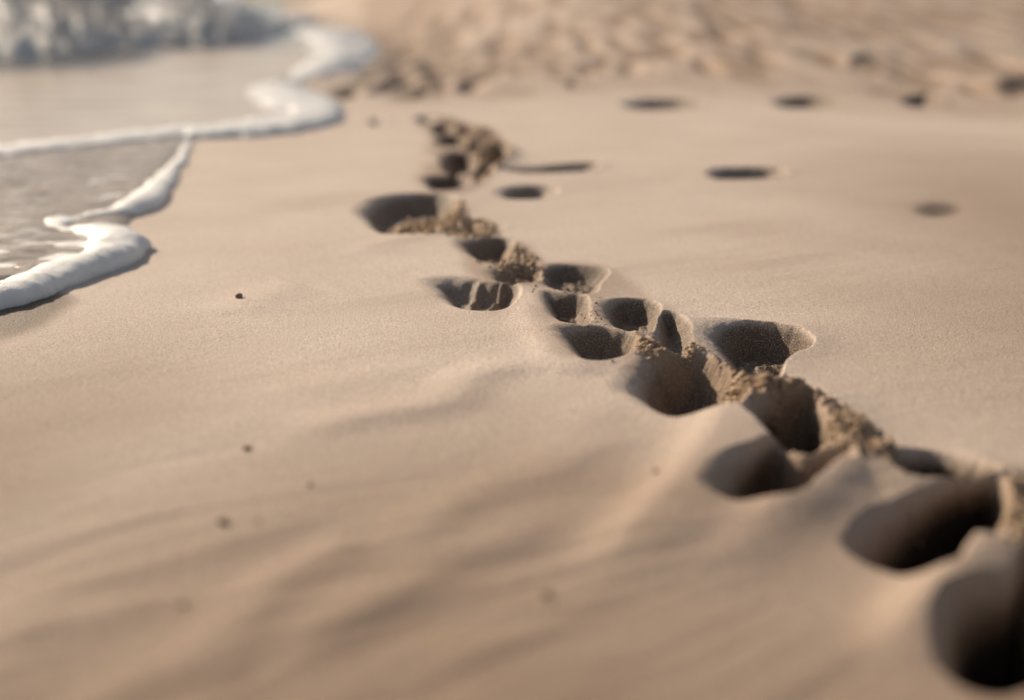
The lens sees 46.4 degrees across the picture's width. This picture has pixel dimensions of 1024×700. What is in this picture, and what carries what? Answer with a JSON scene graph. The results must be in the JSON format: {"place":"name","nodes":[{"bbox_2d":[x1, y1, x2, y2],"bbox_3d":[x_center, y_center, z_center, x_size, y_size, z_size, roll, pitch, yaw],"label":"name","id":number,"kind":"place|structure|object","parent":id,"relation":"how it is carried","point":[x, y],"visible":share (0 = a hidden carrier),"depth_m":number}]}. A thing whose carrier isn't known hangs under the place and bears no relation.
{"place":"outdoors","nodes":[
{"label":"outdoors","id":0,"kind":"place"},
{"bbox_2d":[0,2,354,144],"bbox_3d":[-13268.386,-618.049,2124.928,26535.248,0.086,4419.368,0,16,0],"label":"water","id":1,"kind":"structure","parent":0,"point":[50,97],"depth_m":6.55},
{"bbox_2d":[0,0,155,54],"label":"wave spray","id":2,"kind":"object","parent":1,"relation":"on","point":[73,36],"visible":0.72,"depth_m":10.49},
{"bbox_2d":[0,0,317,58],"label":"breaking wave","id":3,"kind":"object","parent":1,"relation":"on","point":[189,21],"visible":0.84,"depth_m":12.63},
{"bbox_2d":[0,0,1023,699],"bbox_3d":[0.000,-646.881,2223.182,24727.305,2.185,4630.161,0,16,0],"label":"sand","id":4,"kind":"structure","parent":0,"point":[824,198],"depth_m":1.47},
{"bbox_2d":[0,139,193,309],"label":"foam edge","id":5,"kind":"object","parent":4,"relation":"on","point":[110,248],"visible":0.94,"depth_m":2.18},
{"bbox_2d":[0,136,197,280],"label":"backwash water","id":6,"kind":"structure","parent":4,"relation":"on","point":[37,188],"depth_m":2.97},
{"bbox_2d":[178,602,186,606],"bbox_3d":[-0.255,0.196,0.922,0.006,0.004,0.005,0,16,0],"label":"pebble","id":7,"kind":"object","parent":4,"relation":"on","point":[181,604],"visible":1,"depth_m":0.92},
{"bbox_2d":[0,27,381,155],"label":"foam edge","id":8,"kind":"object","parent":4,"relation":"on","point":[309,109],"visible":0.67,"depth_m":5.01},
{"bbox_2d":[218,518,227,523],"bbox_3d":[-0.257,0.153,1.063,0.010,0.006,0.006,0,16,0],"label":"pebble","id":9,"kind":"object","parent":4,"relation":"on","point":[222,520],"visible":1,"depth_m":1.06},
{"bbox_2d":[235,293,242,297],"bbox_3d":[-0.434,-0.085,1.896,0.011,0.010,0.010,0,16,0],"label":"pebble","id":10,"kind":"object","parent":4,"relation":"on","point":[239,295],"visible":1,"depth_m":1.89},
{"bbox_2d":[243,445,251,449],"bbox_3d":[-0.276,0.102,1.244,0.009,0.006,0.006,0,16,0],"label":"pebble","id":11,"kind":"object","parent":4,"relation":"on","point":[247,447],"visible":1,"depth_m":1.24},
{"bbox_2d":[388,209,463,233],"bbox_3d":[-0.191,-0.268,2.620,0.177,0.083,0.262,0,16,0],"label":"sand clump","id":12,"kind":"object","parent":4,"relation":"on","point":[420,225],"visible":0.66,"depth_m":2.60},
{"bbox_2d":[447,223,496,233],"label":"sand clump","id":13,"kind":"object","parent":4,"relation":"on","point":[479,229],"visible":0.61,"depth_m":2.47},
{"bbox_2d":[473,141,502,164],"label":"sand clump","id":14,"kind":"object","parent":4,"relation":"on","point":[484,151],"visible":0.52,"depth_m":3.73},
{"bbox_2d":[487,253,539,285],"bbox_3d":[0.002,-0.141,2.155,0.101,0.044,0.156,0,16,0],"label":"sand clump","id":15,"kind":"object","parent":4,"relation":"on","point":[513,262],"visible":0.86,"depth_m":2.13},
{"bbox_2d":[542,591,550,596],"bbox_3d":[0.027,0.191,0.932,0.007,0.005,0.006,0,16,0],"label":"pebble","id":16,"kind":"object","parent":4,"relation":"on","point":[546,593],"visible":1,"depth_m":0.93},
{"bbox_2d":[632,336,660,350],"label":"sand clump","id":17,"kind":"object","parent":4,"relation":"on","point":[643,344],"visible":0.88,"depth_m":1.61},
{"bbox_2d":[676,342,705,367],"bbox_3d":[0.237,0.007,1.605,0.046,0.033,0.044,0,16,0],"label":"sand clump","id":18,"kind":"object","parent":4,"relation":"on","point":[691,345],"visible":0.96,"depth_m":1.59},
{"bbox_2d":[413,127,1018,690],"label":"sand crumbs","id":19,"kind":"object","parent":4,"relation":"on","point":[725,387],"visible":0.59,"depth_m":1.56},
{"bbox_2d":[725,369,757,402],"bbox_3d":[0.279,0.064,1.469,0.070,0.089,0.097,0,16,0],"label":"sand clump","id":20,"kind":"object","parent":4,"relation":"on","point":[740,380],"visible":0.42,"depth_m":1.46},
{"bbox_2d":[740,372,815,452],"bbox_3d":[0.308,0.095,1.423,0.105,0.142,0.042,0,16,0],"label":"sand clump","id":21,"kind":"object","parent":4,"relation":"on","point":[763,379],"visible":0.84,"depth_m":1.41},
{"bbox_2d":[820,441,854,474],"bbox_3d":[0.297,0.150,1.193,0.096,0.123,0.030,-2,16,-6],"label":"sand clump","id":22,"kind":"object","parent":4,"relation":"on","point":[826,458],"visible":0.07,"depth_m":1.19},
{"bbox_2d":[816,409,876,451],"bbox_3d":[0.361,0.127,1.300,0.067,0.122,0.106,0,16,0],"label":"sand clump","id":23,"kind":"object","parent":4,"relation":"on","point":[854,422],"visible":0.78,"depth_m":1.28},
{"bbox_2d":[847,436,902,469],"bbox_3d":[0.371,0.129,1.215,0.065,0.090,0.065,0,16,0],"label":"sand clump","id":24,"kind":"object","parent":4,"relation":"on","point":[881,444],"visible":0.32,"depth_m":1.22},
{"bbox_2d":[996,499,1023,534],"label":"sand clump","id":25,"kind":"object","parent":4,"relation":"on","point":[1015,511],"visible":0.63,"depth_m":1.05}
]}

